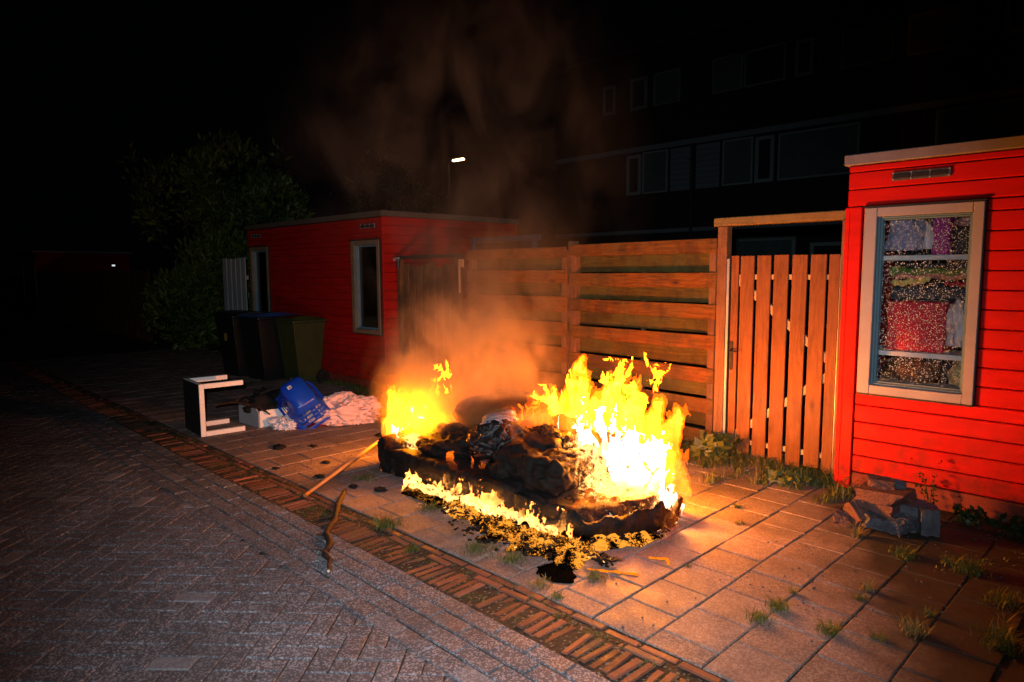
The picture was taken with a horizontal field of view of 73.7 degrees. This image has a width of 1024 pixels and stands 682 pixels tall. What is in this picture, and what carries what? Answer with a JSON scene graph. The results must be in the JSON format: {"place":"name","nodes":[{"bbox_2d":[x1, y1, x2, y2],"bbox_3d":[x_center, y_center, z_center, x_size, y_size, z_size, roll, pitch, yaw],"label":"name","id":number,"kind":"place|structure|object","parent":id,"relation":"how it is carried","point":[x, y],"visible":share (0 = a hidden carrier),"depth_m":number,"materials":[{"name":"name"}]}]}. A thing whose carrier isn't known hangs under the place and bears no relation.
{"place":"outdoors","nodes":[
{"label":"outdoors","id":0,"kind":"place"},
{"bbox_2d":[0,362,610,681],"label":"road","id":1,"kind":"structure","parent":0,"point":[101,544],"depth_m":3.70,"materials":[{"name":"brick"}]},
{"bbox_2d":[0,0,800,278],"label":"sky","id":2,"kind":"structure","parent":0,"point":[82,81],"materials":[{"name":"black"}]},
{"bbox_2d":[0,277,1023,681],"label":"ground","id":3,"kind":"structure","parent":0,"point":[22,337],"depth_m":6.49,"materials":[{"name":"soil"}]},
{"bbox_2d":[15,250,131,317],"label":"garden shed","id":4,"kind":"structure","parent":3,"relation":"on","point":[32,263],"depth_m":26.50,"materials":[{"name":"red paint"}]},
{"bbox_2d":[31,262,36,296],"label":"window","id":5,"kind":"structure","parent":4,"relation":"in","point":[34,285],"depth_m":25.64,"materials":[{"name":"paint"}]},
{"bbox_2d":[112,127,315,349],"bbox_3d":[-6.606,-2.221,15.644,4.297,5.288,3.404,-6,8,-44],"label":"tall shrub","id":6,"kind":"object","parent":3,"relation":"on","point":[200,279],"visible":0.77,"depth_m":15.13,"materials":[{"name":"green plant"}]},
{"bbox_2d":[5,362,722,681],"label":"gutter","id":7,"kind":"object","parent":3,"relation":"on","point":[627,654],"visible":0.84,"depth_m":3.89,"materials":[{"name":"brick"}]},
{"bbox_2d":[313,488,346,571],"bbox_3d":[-1.214,1.218,4.541,0.140,0.076,1.395,-1,6,-10],"label":"crooked branch","id":8,"kind":"object","parent":7,"relation":"on","point":[332,523],"visible":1,"depth_m":4.39,"materials":[{"name":"brown plant"}]},
{"bbox_2d":[15,362,690,681],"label":"gutter moss","id":9,"kind":"object","parent":7,"relation":"on","point":[513,583],"visible":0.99,"depth_m":4.58,"materials":[{"name":"green plant"}]},
{"bbox_2d":[320,131,449,216],"bbox_3d":[-3.272,-2.763,17.939,3.330,5.265,3.054,-6,8,-44],"label":"tall shrub","id":10,"kind":"object","parent":3,"relation":"on","point":[405,189],"visible":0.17,"depth_m":17.75,"materials":[{"name":"green plant"}]},
{"bbox_2d":[448,156,465,214],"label":"street lamp","id":11,"kind":"object","parent":3,"relation":"on","point":[459,158],"visible":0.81,"depth_m":40.26,"materials":[{"name":"metal"}]},
{"bbox_2d":[471,234,540,370],"bbox_3d":[-0.105,-0.449,10.155,0.130,2.200,1.370,-6,8,-44],"label":"garden door","id":12,"kind":"structure","parent":3,"relation":"on","point":[503,242],"depth_m":10.04,"materials":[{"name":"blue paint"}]},
{"bbox_2d":[476,241,531,369],"bbox_3d":[-0.119,-0.413,10.145,0.030,2.090,1.210,-6,8,-44],"label":"door leaf","id":13,"kind":"structure","parent":12,"relation":"in","point":[520,244],"depth_m":10.08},
{"bbox_2d":[466,247,569,414],"bbox_3d":[0.074,-0.168,8.564,1.693,1.966,0.174,5,8,43],"label":"board fence","id":14,"kind":"object","parent":3,"relation":"on","point":[496,271],"visible":0.91,"depth_m":8.48,"materials":[{"name":"brown wood"}]},
{"bbox_2d":[568,241,578,402],"bbox_3d":[0.720,-0.147,8.022,0.090,2.030,0.090,-6,8,-44],"label":"timber post","id":15,"kind":"object","parent":3,"relation":"on","point":[572,242],"visible":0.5,"depth_m":7.98,"materials":[{"name":"brown wood"}]},
{"bbox_2d":[568,238,717,441],"bbox_3d":[1.345,-0.049,7.230,0.174,1.990,1.930,-5,8,-41],"label":"board fence","id":16,"kind":"object","parent":3,"relation":"on","point":[696,259],"visible":0.88,"depth_m":7.13,"materials":[{"name":"brown wood"}]},
{"bbox_2d":[834,135,1023,523],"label":"red shed","id":17,"kind":"structure","parent":3,"relation":"on","point":[962,428],"depth_m":4.74,"materials":[{"name":"paint"}]},
{"bbox_2d":[856,198,988,406],"bbox_3d":[2.872,-0.271,4.824,0.105,1.388,0.760,-6,8,-44],"label":"window","id":18,"kind":"structure","parent":17,"relation":"in","point":[868,383],"depth_m":4.81,"materials":[{"name":"paint"}]},
{"bbox_2d":[864,196,1021,499],"bbox_3d":[3.078,0.015,5.017,0.350,2.300,0.920,-6,8,-44],"label":"storage rack","id":19,"kind":"object","parent":17,"relation":"in","point":[945,355],"visible":0.06,"depth_m":4.92,"materials":[{"name":"metal"}]},
{"bbox_2d":[884,219,926,250],"bbox_3d":[2.918,-0.822,5.037,0.246,0.307,0.277,-6,8,-44],"label":"grey bag","id":20,"kind":"object","parent":19,"relation":"on","point":[894,235],"visible":0.62,"depth_m":4.97,"materials":[{"name":"blue fabric"}]},
{"bbox_2d":[878,356,941,381],"bbox_3d":[2.965,0.196,5.103,0.237,0.184,0.439,-6,8,-44],"label":"brown bag","id":21,"kind":"object","parent":19,"relation":"on","point":[887,369],"visible":0.94,"depth_m":5.03,"materials":[{"name":"fabric"}]},
{"bbox_2d":[891,277,929,286],"bbox_3d":[2.893,-0.433,4.963,0.069,0.078,0.260,-6,8,-44],"label":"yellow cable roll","id":22,"kind":"object","parent":19,"relation":"on","point":[906,282],"visible":0.87,"depth_m":4.95,"materials":[{"name":"plastic"}]},
{"bbox_2d":[886,300,953,352],"bbox_3d":[3.013,-0.112,5.047,0.240,0.362,0.370,-6,8,-44],"label":"red box","id":23,"kind":"object","parent":19,"relation":"on","point":[911,342],"visible":0.86,"depth_m":4.95,"materials":[{"name":"red"}]},
{"bbox_2d":[891,286,983,301],"bbox_3d":[3.128,-0.344,4.990,0.160,0.100,0.620,-6,8,-44],"label":"dark blanket","id":24,"kind":"object","parent":23,"relation":"on","point":[895,294],"visible":0.58,"depth_m":4.97,"materials":[{"name":"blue fabric"}]},
{"bbox_2d":[889,265,966,275],"bbox_3d":[3.021,-0.498,4.912,0.098,0.096,0.575,-6,8,-44],"label":"green blanket","id":25,"kind":"object","parent":19,"relation":"on","point":[892,270],"visible":0.59,"depth_m":4.92,"materials":[{"name":"fabric"}]},
{"bbox_2d":[923,223,933,248],"bbox_3d":[2.976,-0.756,4.874,0.070,0.197,0.079,1,6,16],"label":"bottle","id":26,"kind":"object","parent":19,"relation":"on","point":[930,236],"visible":0.91,"depth_m":4.85,"materials":[{"name":"plastic"}]},
{"bbox_2d":[895,273,966,279],"bbox_3d":[2.999,-0.457,4.866,0.064,0.057,0.490,-6,8,-44],"label":"orange blanket","id":27,"kind":"object","parent":19,"relation":"on","point":[940,276],"visible":0.74,"depth_m":4.85,"materials":[{"name":"fabric"}]},
{"bbox_2d":[931,200,957,254],"bbox_3d":[3.097,-0.812,4.885,0.200,0.388,0.110,-6,8,-44],"label":"magenta box","id":28,"kind":"object","parent":19,"relation":"on","point":[942,226],"visible":0.56,"depth_m":4.82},
{"bbox_2d":[946,361,960,385],"bbox_3d":[3.179,0.223,4.839,0.159,0.182,0.166,-1,6,-7],"label":"olive bag","id":29,"kind":"object","parent":19,"relation":"on","point":[955,373],"visible":0.41,"depth_m":4.81,"materials":[{"name":"fabric"}]},
{"bbox_2d":[945,298,964,346],"bbox_3d":[3.184,-0.135,4.844,0.246,0.340,0.205,-6,8,-44],"label":"pale bag","id":30,"kind":"object","parent":19,"relation":"on","point":[958,330],"visible":0.57,"depth_m":4.79,"materials":[{"name":"plastic"}]},
{"bbox_2d":[952,225,998,254],"bbox_3d":[3.237,-0.705,4.769,0.180,0.198,0.245,-6,8,-44],"label":"black case","id":31,"kind":"object","parent":19,"relation":"on","point":[957,242],"visible":0.42,"depth_m":4.75,"materials":[{"name":"plastic"}]},
{"bbox_2d":[25,347,1023,681],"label":"pavement","id":32,"kind":"structure","parent":0,"point":[781,649],"depth_m":4.01,"materials":[{"name":"concrete"}]},
{"bbox_2d":[183,374,244,436],"bbox_3d":[-3.222,0.686,7.382,0.453,0.550,0.550,-5,8,-40],"label":"side table","id":33,"kind":"object","parent":32,"relation":"on","point":[196,422],"visible":1,"depth_m":7.21,"materials":[{"name":"white laminate"}]},
{"bbox_2d":[213,310,253,375],"bbox_3d":[-4.376,0.028,11.264,0.630,1.071,0.814,5,8,40],"label":"wheelie bin","id":34,"kind":"object","parent":32,"relation":"on","point":[231,342],"visible":0.39,"depth_m":10.96,"materials":[{"name":"black plastic"}]},
{"bbox_2d":[222,257,248,310],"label":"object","id":35,"kind":"structure","parent":32,"relation":"on","point":[235,277],"depth_m":12.90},
{"bbox_2d":[239,404,292,427],"bbox_3d":[-2.766,0.812,7.764,0.490,0.215,0.460,-6,8,-44],"label":"drawer box","id":36,"kind":"object","parent":32,"relation":"on","point":[254,417],"visible":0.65,"depth_m":7.54,"materials":[{"name":"white laminate"}]},
{"bbox_2d":[214,393,269,414],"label":"branch","id":37,"kind":"object","parent":36,"relation":"on","point":[244,404],"visible":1,"depth_m":7.52,"materials":[{"name":"brown plant"}]},
{"bbox_2d":[242,387,286,412],"bbox_3d":[-2.769,0.656,7.802,0.547,0.253,0.550,-1,6,-9],"label":"black bag","id":38,"kind":"object","parent":36,"relation":"in","point":[266,401],"visible":0.57,"depth_m":7.60,"materials":[{"name":"plastic"}]},
{"bbox_2d":[237,311,299,379],"bbox_3d":[-3.812,0.069,10.839,0.630,1.071,0.814,5,8,40],"label":"wheelie bin","id":39,"kind":"object","parent":32,"relation":"on","point":[261,344],"visible":0.6,"depth_m":10.56,"materials":[{"name":"black plastic"}]},
{"bbox_2d":[267,414,302,430],"bbox_3d":[-2.507,0.879,7.489,0.466,0.135,0.307,2,7,25],"label":"pillow case","id":40,"kind":"object","parent":32,"relation":"on","point":[279,422],"visible":0.88,"depth_m":7.39,"materials":[{"name":"fabric"}]},
{"bbox_2d":[274,315,329,382],"bbox_3d":[-3.191,0.123,10.413,0.530,1.042,0.634,5,8,41],"label":"wheelie bin","id":41,"kind":"object","parent":32,"relation":"on","point":[301,338],"visible":0.96,"depth_m":10.25,"materials":[{"name":"green plastic"}]},
{"bbox_2d":[276,377,329,429],"bbox_3d":[-2.324,0.688,7.574,0.479,0.600,0.622,-6,8,-44],"label":"laundry basket","id":42,"kind":"object","parent":32,"relation":"on","point":[299,395],"visible":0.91,"depth_m":7.38,"materials":[{"name":"blue plastic"}]},
{"bbox_2d":[303,440,377,496],"bbox_3d":[-1.385,1.038,5.660,0.038,0.185,1.086,2,6,19],"label":"long stick","id":43,"kind":"object","parent":32,"relation":"on","point":[337,471],"visible":0.94,"depth_m":5.57,"materials":[{"name":"brown wood"}]},
{"bbox_2d":[303,391,382,426],"bbox_3d":[-1.901,0.743,7.691,0.882,0.356,0.554,-1,6,-11],"label":"bed cover","id":44,"kind":"object","parent":32,"relation":"on","point":[348,408],"visible":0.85,"depth_m":7.55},
{"bbox_2d":[317,379,382,395],"bbox_3d":[-3.221,0.560,10.855,0.704,0.099,4.383,-5,8,-39],"label":"grass strip","id":45,"kind":"object","parent":32,"relation":"on","point":[367,392],"depth_m":9.90,"materials":[{"name":"green plant"}]},
{"bbox_2d":[245,210,518,391],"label":"red shed","id":46,"kind":"structure","parent":32,"relation":"on","point":[338,273],"depth_m":10.26,"materials":[{"name":"paint"}]},
{"bbox_2d":[249,246,271,311],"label":"window","id":47,"kind":"structure","parent":46,"relation":"in","point":[258,255],"depth_m":12.28,"materials":[{"name":"paint"}]},
{"bbox_2d":[349,238,382,336],"bbox_3d":[-2.064,-0.769,9.782,0.105,1.363,0.747,-6,8,-44],"label":"window","id":48,"kind":"structure","parent":46,"relation":"in","point":[366,273],"depth_m":9.84,"materials":[{"name":"paint"}]},
{"bbox_2d":[368,513,405,530],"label":"grass tuft","id":49,"kind":"object","parent":32,"relation":"on","point":[381,522],"visible":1,"depth_m":4.59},
{"bbox_2d":[401,486,449,507],"bbox_3d":[-0.666,1.175,5.147,0.156,0.069,0.648,-6,8,-44],"label":"smouldering scrap","id":50,"kind":"object","parent":32,"relation":"on","point":[419,494],"visible":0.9,"depth_m":5.09,"materials":[{"name":"black"}]},
{"bbox_2d":[397,254,463,402],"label":"garden gate","id":51,"kind":"structure","parent":32,"relation":"on","point":[447,349],"depth_m":9.13,"materials":[{"name":"brown wood"}]},
{"bbox_2d":[445,540,507,560],"bbox_3d":[-0.193,1.258,4.136,0.299,0.062,0.358,-6,8,-44],"label":"grass tuft","id":52,"kind":"object","parent":32,"relation":"on","point":[474,546],"visible":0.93,"depth_m":4.13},
{"bbox_2d":[492,548,529,567],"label":"grass tuft","id":53,"kind":"object","parent":32,"relation":"on","point":[510,559],"visible":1,"depth_m":4.02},
{"bbox_2d":[446,500,601,570],"bbox_3d":[-0.029,1.225,4.431,0.451,0.109,1.364,-6,8,-44],"label":"burning debris","id":54,"kind":"object","parent":32,"relation":"on","point":[565,559],"visible":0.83,"depth_m":4.26,"materials":[{"name":"black"}]},
{"bbox_2d":[377,414,682,538],"bbox_3d":[0.091,0.892,5.309,1.256,0.528,2.570,-6,8,-44],"label":"burning sofa","id":55,"kind":"object","parent":32,"relation":"on","point":[597,483],"visible":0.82,"depth_m":4.75,"materials":[{"name":"fabric"}]},
{"bbox_2d":[415,421,472,457],"bbox_3d":[-0.424,0.807,5.658,0.707,0.253,0.794,-6,8,-44],"label":"burnt heap","id":56,"kind":"object","parent":55,"relation":"on","point":[440,439],"visible":0.63,"depth_m":5.46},
{"bbox_2d":[466,419,528,462],"bbox_3d":[-0.062,0.740,5.272,0.582,0.318,0.525,-1,6,-7],"label":"rubbish bag","id":57,"kind":"object","parent":55,"relation":"on","point":[486,441],"visible":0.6,"depth_m":5.12,"materials":[{"name":"black plastic"}]},
{"bbox_2d":[479,409,518,423],"bbox_3d":[-0.099,0.609,5.252,0.294,0.140,0.234,1,6,13],"label":"paper stack","id":58,"kind":"object","parent":57,"relation":"on","point":[507,414],"visible":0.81,"depth_m":5.21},
{"bbox_2d":[452,393,552,428],"bbox_3d":[-0.084,0.613,5.749,0.704,0.310,0.864,-6,8,-44],"label":"round cushion","id":59,"kind":"object","parent":55,"relation":"on","point":[469,412],"visible":0.62,"depth_m":5.54,"materials":[{"name":"fabric"}]},
{"bbox_2d":[523,423,581,447],"bbox_3d":[0.305,0.740,5.126,0.440,0.275,0.486,-6,8,-44],"label":"burnt bundle","id":60,"kind":"object","parent":55,"relation":"on","point":[569,439],"visible":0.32,"depth_m":5.03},
{"bbox_2d":[526,573,551,591],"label":"grass tuft","id":61,"kind":"object","parent":32,"relation":"on","point":[536,582],"visible":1,"depth_m":3.71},
{"bbox_2d":[536,561,576,583],"bbox_3d":[0.261,1.313,3.849,0.225,0.051,0.288,-6,8,-44],"label":"burnt patch","id":62,"kind":"object","parent":32,"relation":"on","point":[555,573],"visible":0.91,"depth_m":3.82,"materials":[{"name":"black"}]},
{"bbox_2d":[441,499,679,567],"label":"char chips","id":63,"kind":"object","parent":32,"relation":"on","point":[605,557],"visible":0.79,"depth_m":4.26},
{"bbox_2d":[582,569,608,582],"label":"grass tuft","id":64,"kind":"object","parent":32,"relation":"on","point":[593,575],"visible":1,"depth_m":3.79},
{"bbox_2d":[172,439,1021,674],"bbox_3d":[0.543,1.219,4.661,3.503,0.008,6.260,-6,8,-44],"label":"loose grit","id":65,"kind":"object","parent":32,"relation":"on","point":[565,672],"visible":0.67,"depth_m":3.71,"materials":[{"name":"gravel"}]},
{"bbox_2d":[583,531,665,550],"bbox_3d":[0.697,1.235,4.304,0.603,0.108,0.284,-2,6,-15],"label":"burning rim debris","id":66,"kind":"object","parent":32,"relation":"on","point":[639,539],"visible":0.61,"depth_m":4.23,"materials":[{"name":"orange"}]},
{"bbox_2d":[689,429,742,462],"bbox_3d":[1.793,0.950,6.042,0.326,0.331,0.469,-6,8,-44],"label":"dock plant","id":67,"kind":"object","parent":32,"relation":"on","point":[710,443],"visible":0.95,"depth_m":6.01,"materials":[{"name":"green plant"}]},
{"bbox_2d":[642,436,855,504],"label":"grass verge","id":68,"kind":"object","parent":32,"relation":"on","point":[819,477],"depth_m":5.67,"materials":[{"name":"green plant"}]},
{"bbox_2d":[745,607,780,626],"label":"grass tuft","id":69,"kind":"object","parent":32,"relation":"on","point":[760,617],"visible":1,"depth_m":3.33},
{"bbox_2d":[761,594,791,614],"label":"grass tuft","id":70,"kind":"object","parent":32,"relation":"on","point":[776,605],"visible":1,"depth_m":3.44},
{"bbox_2d":[713,210,845,477],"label":"garden gate","id":71,"kind":"structure","parent":32,"relation":"on","point":[818,276],"depth_m":5.80,"materials":[{"name":"brown wood"}]},
{"bbox_2d":[759,464,810,489],"bbox_3d":[2.150,1.067,5.359,0.395,0.201,0.145,4,7,37],"label":"dock plant","id":72,"kind":"object","parent":32,"relation":"on","point":[794,477],"visible":0.98,"depth_m":5.36,"materials":[{"name":"green plant"}]},
{"bbox_2d":[814,618,846,639],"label":"grass tuft","id":73,"kind":"object","parent":32,"relation":"on","point":[834,630],"visible":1,"depth_m":3.21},
{"bbox_2d":[833,508,849,526],"bbox_3d":[2.192,1.173,4.534,0.113,0.107,0.087,4,7,34],"label":"concrete chunk","id":74,"kind":"object","parent":32,"relation":"on","point":[839,516],"visible":0.97,"depth_m":4.51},
{"bbox_2d":[843,499,867,527],"bbox_3d":[2.278,1.136,4.501,0.108,0.186,0.184,-3,6,-23],"label":"broken brick","id":75,"kind":"object","parent":32,"relation":"on","point":[855,509],"visible":0.81,"depth_m":4.48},
{"bbox_2d":[861,510,890,532],"bbox_3d":[2.365,1.175,4.430,0.185,0.120,0.130,0,6,4],"label":"concrete chunk","id":76,"kind":"object","parent":32,"relation":"on","point":[876,521],"visible":0.96,"depth_m":4.38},
{"bbox_2d":[887,512,914,536],"bbox_3d":[2.487,1.180,4.390,0.153,0.119,0.120,-3,7,-24],"label":"concrete chunk","id":77,"kind":"object","parent":32,"relation":"on","point":[901,524],"visible":0.96,"depth_m":4.36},
{"bbox_2d":[887,538,922,564],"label":"grass tuft","id":78,"kind":"object","parent":32,"relation":"on","point":[905,554],"visible":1,"depth_m":4.04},
{"bbox_2d":[891,612,936,639],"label":"grass tuft","id":79,"kind":"object","parent":32,"relation":"on","point":[912,630],"visible":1,"depth_m":3.20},
{"bbox_2d":[910,520,918,532],"bbox_3d":[2.612,1.191,4.483,0.194,0.076,0.150,-4,7,-35],"label":"concrete chunk","id":80,"kind":"object","parent":32,"relation":"on","point":[915,530],"visible":0.14,"depth_m":4.39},
{"bbox_2d":[900,499,926,519],"bbox_3d":[2.611,1.103,4.519,0.233,0.103,0.172,3,7,31],"label":"paving block","id":81,"kind":"object","parent":80,"relation":"on","point":[909,509],"depth_m":4.45,"materials":[{"name":"concrete"}]},
{"bbox_2d":[911,458,942,503],"bbox_3d":[2.888,1.006,4.774,0.201,0.391,0.120,3,7,27],"label":"weed","id":82,"kind":"object","parent":32,"relation":"on","point":[933,489],"visible":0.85,"depth_m":4.75,"materials":[{"name":"green plant"}]},
{"bbox_2d":[917,503,940,536],"bbox_3d":[2.670,1.145,4.390,0.112,0.186,0.158,1,6,16],"label":"upright block","id":83,"kind":"object","parent":32,"relation":"on","point":[928,520],"depth_m":4.32,"materials":[{"name":"concrete"}]},
{"bbox_2d":[952,503,984,525],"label":"weed","id":84,"kind":"object","parent":32,"relation":"on","point":[972,512],"visible":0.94,"depth_m":4.55,"materials":[{"name":"green plant"}]},
{"bbox_2d":[939,550,1002,579],"bbox_3d":[2.560,1.255,3.843,0.287,0.096,0.379,-6,8,-44],"label":"grass tuft","id":85,"kind":"object","parent":32,"relation":"on","point":[972,568],"visible":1,"depth_m":3.84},
{"bbox_2d":[953,616,1023,657],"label":"grass tuft","id":86,"kind":"object","parent":32,"relation":"on","point":[1003,641],"visible":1,"depth_m":3.08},
{"bbox_2d":[964,512,1023,537],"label":"weed","id":87,"kind":"object","parent":32,"relation":"on","point":[995,523],"visible":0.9,"depth_m":4.41,"materials":[{"name":"green plant"}]},
{"bbox_2d":[972,585,1023,613],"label":"grass tuft","id":88,"kind":"object","parent":32,"relation":"on","point":[997,597],"visible":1,"depth_m":3.47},
{"bbox_2d":[974,509,1023,540],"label":"weed","id":89,"kind":"object","parent":32,"relation":"on","point":[1012,526],"visible":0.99,"depth_m":4.32,"materials":[{"name":"green plant"}]},
{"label":"concrete chunk","id":90,"kind":"object","parent":32,"relation":"on","visible":0},
{"bbox_2d":[854,496,900,517],"bbox_3d":[2.433,1.096,4.540,0.170,0.105,0.256,-5,7,-36],"label":"paving block","id":91,"kind":"object","parent":90,"relation":"on","point":[887,511],"depth_m":4.44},
{"bbox_2d":[855,481,916,505],"bbox_3d":[2.460,1.011,4.502,0.215,0.102,0.312,-5,8,-41],"label":"broken slab","id":92,"kind":"object","parent":91,"relation":"on","point":[866,493],"depth_m":4.43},
{"bbox_2d":[867,474,895,489],"bbox_3d":[2.442,0.937,4.514,0.167,0.087,0.103,2,7,25],"label":"broken brick","id":93,"kind":"object","parent":92,"relation":"on","point":[880,482],"visible":0.99,"depth_m":4.48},
{"bbox_2d":[551,31,697,303],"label":"terraced house","id":94,"kind":"structure","parent":0,"point":[626,127],"depth_m":22.51,"materials":[{"name":"brick"}]},
{"bbox_2d":[603,85,615,116],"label":"window","id":95,"kind":"structure","parent":94,"relation":"in","point":[609,93],"depth_m":22.90,"materials":[{"name":"black glass"}]},
{"bbox_2d":[626,154,641,195],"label":"window","id":96,"kind":"structure","parent":94,"relation":"in","point":[634,162],"depth_m":22.44,"materials":[{"name":"black glass"}]},
{"bbox_2d":[630,76,647,110],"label":"window","id":97,"kind":"structure","parent":94,"relation":"in","point":[638,86],"depth_m":22.06,"materials":[{"name":"black glass"}]},
{"bbox_2d":[642,149,668,193],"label":"window","id":98,"kind":"structure","parent":94,"relation":"in","point":[654,163],"depth_m":21.86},
{"bbox_2d":[653,68,680,106],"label":"window","id":99,"kind":"structure","parent":94,"relation":"in","point":[666,84],"depth_m":21.33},
{"bbox_2d":[692,0,903,330],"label":"terraced house","id":100,"kind":"structure","parent":0,"point":[797,102],"depth_m":18.71,"materials":[{"name":"brick"}]},
{"bbox_2d":[712,52,743,94],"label":"window","id":101,"kind":"structure","parent":100,"relation":"in","point":[727,71],"depth_m":19.87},
{"bbox_2d":[722,136,753,185],"bbox_3d":[6.563,-5.215,19.870,0.068,1.320,0.940,-6,8,-44],"label":"window","id":102,"kind":"structure","parent":100,"relation":"in","point":[737,154],"depth_m":19.86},
{"bbox_2d":[754,135,774,182],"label":"window","id":103,"kind":"structure","parent":100,"relation":"in","point":[764,145],"depth_m":19.29,"materials":[{"name":"black glass"}]},
{"bbox_2d":[734,236,795,293],"bbox_3d":[7.207,-2.169,19.550,0.068,1.600,1.800,-6,8,-44],"label":"window","id":104,"kind":"structure","parent":100,"relation":"in","point":[778,245],"depth_m":19.43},
{"bbox_2d":[744,42,786,87],"bbox_3d":[7.070,-7.700,19.084,0.068,1.000,1.200,-6,8,-44],"label":"window","id":105,"kind":"structure","parent":100,"relation":"in","point":[764,65],"depth_m":19.07,"materials":[{"name":"black glass"}]},
{"bbox_2d":[794,37,814,77],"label":"window","id":106,"kind":"structure","parent":100,"relation":"in","point":[805,48],"depth_m":18.31,"materials":[{"name":"black glass"}]},
{"bbox_2d":[777,122,860,180],"bbox_3d":[8.165,-5.038,18.263,0.068,1.280,2.130,-6,8,-44],"label":"window","id":107,"kind":"structure","parent":100,"relation":"in","point":[816,152],"depth_m":18.27,"materials":[{"name":"glass"}]},
{"bbox_2d":[807,242,841,327],"bbox_3d":[8.442,-1.501,18.370,0.068,2.300,0.900,-6,8,-44],"label":"window","id":108,"kind":"structure","parent":100,"relation":"in","point":[828,248],"depth_m":18.37,"materials":[{"name":"black glass"}]},
{"bbox_2d":[840,19,895,70],"bbox_3d":[8.953,-7.440,17.200,0.068,0.950,1.250,-6,8,-44],"label":"window","id":109,"kind":"structure","parent":100,"relation":"in","point":[875,43],"depth_m":17.18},
{"bbox_2d":[896,0,1023,149],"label":"terraced house","id":110,"kind":"structure","parent":0,"point":[962,72],"depth_m":15.86,"materials":[{"name":"brick"}]},
{"bbox_2d":[907,1,970,56],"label":"window","id":111,"kind":"structure","parent":110,"relation":"in","point":[944,28],"depth_m":16.09,"materials":[{"name":"glass"}]},
{"bbox_2d":[935,97,1023,144],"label":"window","id":112,"kind":"structure","parent":110,"relation":"in","point":[1005,118],"depth_m":15.65,"materials":[{"name":"glass"}]},
{"bbox_2d":[1004,0,1023,34],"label":"window","id":113,"kind":"structure","parent":110,"relation":"in","point":[1014,20],"depth_m":15.06,"materials":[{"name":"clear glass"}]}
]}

